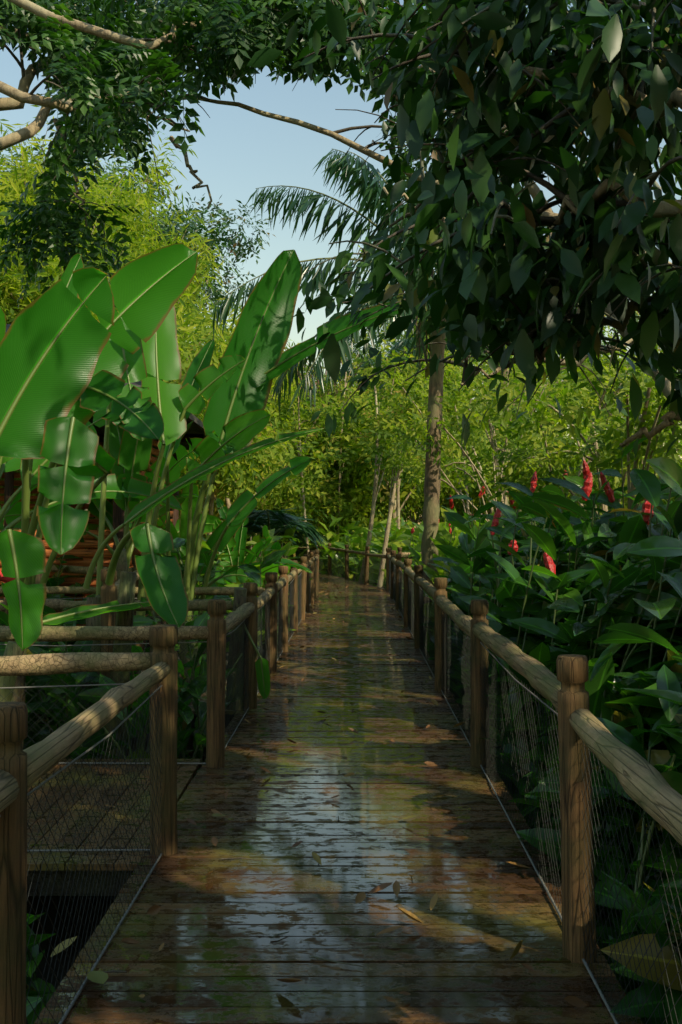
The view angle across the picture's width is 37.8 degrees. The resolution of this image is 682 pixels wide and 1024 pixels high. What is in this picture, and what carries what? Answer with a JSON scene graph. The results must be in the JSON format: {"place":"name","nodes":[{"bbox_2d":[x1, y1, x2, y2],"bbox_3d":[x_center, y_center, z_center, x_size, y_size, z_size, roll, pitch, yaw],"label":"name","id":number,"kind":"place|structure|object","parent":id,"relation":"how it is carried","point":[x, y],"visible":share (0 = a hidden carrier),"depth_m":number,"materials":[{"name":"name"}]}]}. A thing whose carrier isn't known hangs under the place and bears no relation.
{"place":"outdoors","nodes":[
{"label":"outdoors","id":0,"kind":"place"},
{"bbox_2d":[0,569,14,582],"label":"flower","id":1,"kind":"object","parent":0,"point":[5,579],"visible":0.14,"depth_m":12.24,"materials":[{"name":"red plant"}]},
{"bbox_2d":[0,439,172,625],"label":"hut log walls","id":2,"kind":"structure","parent":0,"point":[81,551],"depth_m":12.55,"materials":[{"name":"brown wood"}]},
{"bbox_2d":[14,506,573,651],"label":"shrubs","id":3,"kind":"object","parent":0,"point":[402,540],"visible":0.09,"depth_m":28.73,"materials":[{"name":"green plant"}]},
{"bbox_2d":[0,549,618,1023],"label":"netting rail","id":4,"kind":"object","parent":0,"point":[204,763],"visible":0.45,"depth_m":4.82,"materials":[{"name":"grey metal"}]},
{"bbox_2d":[26,575,606,1023],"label":"ground","id":5,"kind":"structure","parent":0,"point":[50,929],"depth_m":5.75,"materials":[{"name":"soil"}]},
{"bbox_2d":[4,418,203,651],"bbox_3d":[-4.900,0.646,14.591,5.200,3.970,4.600,0,-1,0],"label":"hut frame","id":6,"kind":"object","parent":5,"relation":"on","point":[118,516],"visible":0.17,"depth_m":12.56,"materials":[{"name":"brown wood"}]},
{"bbox_2d":[5,324,205,449],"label":"hut roof","id":7,"kind":"structure","parent":6,"relation":"on","point":[196,427],"depth_m":16.87,"materials":[{"name":"brown"}]},
{"bbox_2d":[0,249,397,753],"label":"banana midribs","id":8,"kind":"object","parent":5,"relation":"on","point":[28,526],"visible":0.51,"depth_m":9.04,"materials":[{"name":"green plant"}]},
{"bbox_2d":[0,243,398,758],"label":"banana","id":9,"kind":"object","parent":5,"relation":"on","point":[84,353],"depth_m":8.19,"materials":[{"name":"green plant"}]},
{"bbox_2d":[27,574,384,895],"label":"wooden beam","id":10,"kind":"structure","parent":5,"relation":"on","point":[59,881],"depth_m":4.73,"materials":[{"name":"brown wood"}]},
{"bbox_2d":[27,572,642,1023],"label":"boardwalk deck","id":11,"kind":"structure","parent":5,"relation":"on","point":[221,956],"depth_m":4.59,"materials":[{"name":"brown wood"}]},
{"bbox_2d":[104,621,483,972],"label":"deck twigs","id":12,"kind":"object","parent":11,"relation":"on","point":[315,957],"visible":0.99,"depth_m":4.72,"materials":[{"name":"brown wood"}]},
{"bbox_2d":[0,542,596,1023],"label":"railing posts","id":13,"kind":"object","parent":11,"relation":"on","point":[572,678],"visible":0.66,"depth_m":4.78,"materials":[{"name":"brown wood"}]},
{"bbox_2d":[0,549,681,1023],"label":"fence netting","id":14,"kind":"object","parent":13,"relation":"attached to","point":[410,609],"visible":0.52,"depth_m":4.37,"materials":[{"name":"grey metal"}]},
{"bbox_2d":[0,546,681,845],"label":"railing logs","id":15,"kind":"object","parent":13,"relation":"attached to","point":[651,791],"visible":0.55,"depth_m":4.68,"materials":[{"name":"brown wood"}]},
{"bbox_2d":[50,581,586,1006],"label":"fallen leaves","id":16,"kind":"object","parent":11,"relation":"on","point":[100,977],"visible":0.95,"depth_m":4.16,"materials":[{"name":"brown plant"}]},
{"bbox_2d":[0,0,681,537],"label":"tree","id":17,"kind":"object","parent":5,"relation":"on","point":[467,283],"depth_m":5.56,"materials":[{"name":"green plant"}]},
{"bbox_2d":[0,0,427,307],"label":"tree leaves","id":18,"kind":"object","parent":17,"relation":"attached to","point":[88,81],"visible":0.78,"depth_m":10.34,"materials":[{"name":"green plant"}]},
{"bbox_2d":[0,438,681,1023],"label":"ginger","id":19,"kind":"object","parent":5,"relation":"on","point":[646,714],"depth_m":6.09,"materials":[{"name":"green plant"}]},
{"bbox_2d":[25,459,681,979],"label":"plant stems","id":20,"kind":"object","parent":5,"relation":"on","point":[643,849],"visible":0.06,"depth_m":7.26,"materials":[{"name":"plant"}]},
{"bbox_2d":[258,304,517,644],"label":"palm trunks","id":21,"kind":"object","parent":5,"relation":"on","point":[431,507],"visible":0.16,"depth_m":16.96,"materials":[{"name":"brown plant"}]},
{"bbox_2d":[215,149,547,534],"bbox_3d":[1.572,-3.948,35.161,12.934,9.542,41.536,0,-1,-9],"label":"palm rachis","id":22,"kind":"object","parent":21,"relation":"attached to","point":[371,222],"visible":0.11,"depth_m":17.41,"materials":[{"name":"green plant"}]},
{"bbox_2d":[212,149,576,551],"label":"palm fronds","id":23,"kind":"object","parent":21,"relation":"attached to","point":[369,189],"visible":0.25,"depth_m":17.34,"materials":[{"name":"green plant"}]},
{"bbox_2d":[0,0,681,527],"label":"sky","id":24,"kind":"structure","parent":0,"point":[241,151],"materials":[{"name":"blue"}]},
{"bbox_2d":[9,128,681,587],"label":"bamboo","id":25,"kind":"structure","parent":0,"point":[243,472],"depth_m":33.08,"materials":[{"name":"green plant"}]},
{"bbox_2d":[0,135,276,328],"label":"leaves","id":26,"kind":"object","parent":25,"relation":"attached to","point":[228,242],"visible":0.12,"depth_m":64.30,"materials":[{"name":"green plant"}]},
{"bbox_2d":[0,105,471,540],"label":"bamboo leaves","id":27,"kind":"object","parent":25,"relation":"on","point":[11,282],"visible":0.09,"depth_m":34.13,"materials":[{"name":"green plant"}]},
{"bbox_2d":[276,344,391,411],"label":"foliage","id":28,"kind":"object","parent":25,"relation":"on","point":[334,383],"visible":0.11,"depth_m":45.82,"materials":[{"name":"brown plant"}]},
{"bbox_2d":[370,312,681,523],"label":"leaves","id":29,"kind":"object","parent":25,"relation":"attached to","point":[612,437],"visible":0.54,"depth_m":12.88,"materials":[{"name":"green plant"}]}
]}

